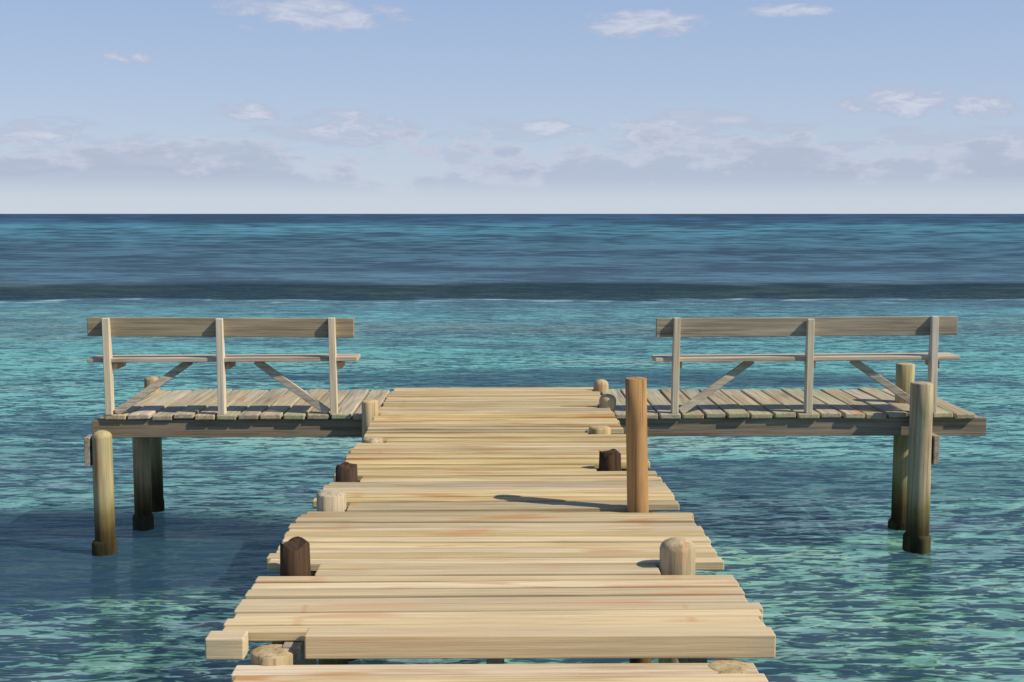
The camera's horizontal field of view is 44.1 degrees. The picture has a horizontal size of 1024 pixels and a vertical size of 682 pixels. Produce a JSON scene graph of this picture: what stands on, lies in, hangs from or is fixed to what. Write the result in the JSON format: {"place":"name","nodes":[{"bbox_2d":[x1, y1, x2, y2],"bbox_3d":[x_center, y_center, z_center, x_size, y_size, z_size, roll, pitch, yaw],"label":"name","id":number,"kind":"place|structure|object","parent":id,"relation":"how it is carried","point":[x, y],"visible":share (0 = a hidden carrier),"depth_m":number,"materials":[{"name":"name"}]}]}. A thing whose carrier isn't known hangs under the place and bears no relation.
{"place":"outdoors","nodes":[
{"label":"outdoors","id":0,"kind":"place"},
{"bbox_2d":[0,214,1023,681],"bbox_3d":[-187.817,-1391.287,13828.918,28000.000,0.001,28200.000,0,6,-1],"label":"sea water","id":1,"kind":"structure","parent":0,"point":[830,574],"depth_m":21.43,"materials":[{"name":"teal liquid"}]},
{"bbox_2d":[92,376,164,555],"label":"pilings","id":2,"kind":"object","parent":1,"relation":"in","point":[148,477],"visible":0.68,"depth_m":11.13,"materials":[{"name":"brown wood"}]},
{"bbox_2d":[84,434,92,466],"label":"wooden block","id":3,"kind":"structure","parent":2,"relation":"attached to","point":[88,450],"depth_m":10.33,"materials":[{"name":"grey wood"}]},
{"bbox_2d":[92,394,390,437],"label":"wing cross beams","id":4,"kind":"structure","parent":2,"relation":"on","point":[281,427],"depth_m":10.51,"materials":[{"name":"brown wood"}]},
{"bbox_2d":[87,317,359,413],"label":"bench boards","id":5,"kind":"object","parent":4,"relation":"on","point":[202,327],"visible":1,"depth_m":10.46,"materials":[{"name":"brown wood"}]},
{"bbox_2d":[105,389,389,420],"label":"deck planks","id":6,"kind":"object","parent":4,"relation":"on","point":[202,404],"visible":0.94,"depth_m":10.98,"materials":[{"name":"beige wood"}]},
{"bbox_2d":[102,317,337,414],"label":"railing posts","id":7,"kind":"object","parent":6,"relation":"on","point":[109,380],"visible":1,"depth_m":10.44,"materials":[{"name":"wood"}]},
{"bbox_2d":[250,379,750,673],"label":"pilings","id":8,"kind":"object","parent":1,"relation":"in","point":[677,555],"visible":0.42,"depth_m":5.85,"materials":[{"name":"brown wood"}]},
{"bbox_2d":[272,469,706,664],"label":"walkway stringers","id":9,"kind":"object","parent":8,"relation":"attached to","point":[298,647],"visible":0.1,"depth_m":4.98,"materials":[{"name":"brown wood"}]},
{"bbox_2d":[205,387,775,659],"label":"walkway planks","id":10,"kind":"object","parent":8,"relation":"on","point":[486,523],"visible":0.84,"depth_m":6.06,"materials":[{"name":"brown wood"}]},
{"bbox_2d":[231,663,767,681],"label":"landing step","id":11,"kind":"object","parent":8,"relation":"attached to","point":[653,672],"visible":1,"depth_m":4.79,"materials":[{"name":"brown wood"}]},
{"bbox_2d":[617,416,986,435],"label":"wing cross beams","id":12,"kind":"structure","parent":8,"relation":"attached to","point":[796,426],"depth_m":10.57,"materials":[{"name":"brown wood"}]},
{"bbox_2d":[602,388,975,418],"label":"deck planks","id":13,"kind":"object","parent":12,"relation":"on","point":[867,403],"visible":0.77,"depth_m":10.99,"materials":[{"name":"beige wood"}]},
{"bbox_2d":[671,316,938,413],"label":"railing posts","id":14,"kind":"object","parent":13,"relation":"on","point":[932,364],"visible":0.89,"depth_m":10.50,"materials":[{"name":"wood"}]},
{"bbox_2d":[651,316,959,413],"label":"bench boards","id":15,"kind":"object","parent":12,"relation":"on","point":[796,326],"visible":0.81,"depth_m":10.52,"materials":[{"name":"brown wood"}]},
{"bbox_2d":[625,377,650,662],"bbox_3d":[0.724,1.748,7.085,0.203,3.100,0.123,2,6,21],"label":"mooring pole","id":16,"kind":"object","parent":1,"relation":"in","point":[636,443],"visible":0.48,"depth_m":6.93,"materials":[{"name":"brown wood"}]},
{"bbox_2d":[888,362,933,553],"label":"pilings","id":17,"kind":"object","parent":1,"relation":"in","point":[911,488],"visible":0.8,"depth_m":10.44,"materials":[{"name":"brown wood"}]},
{"bbox_2d":[931,433,939,464],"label":"wooden block","id":18,"kind":"structure","parent":17,"relation":"attached to","point":[935,449],"depth_m":10.41,"materials":[{"name":"grey wood"}]},
{"bbox_2d":[0,0,1023,213],"label":"sky","id":19,"kind":"structure","parent":0,"point":[107,106],"materials":[{"name":"blue"}]}
]}

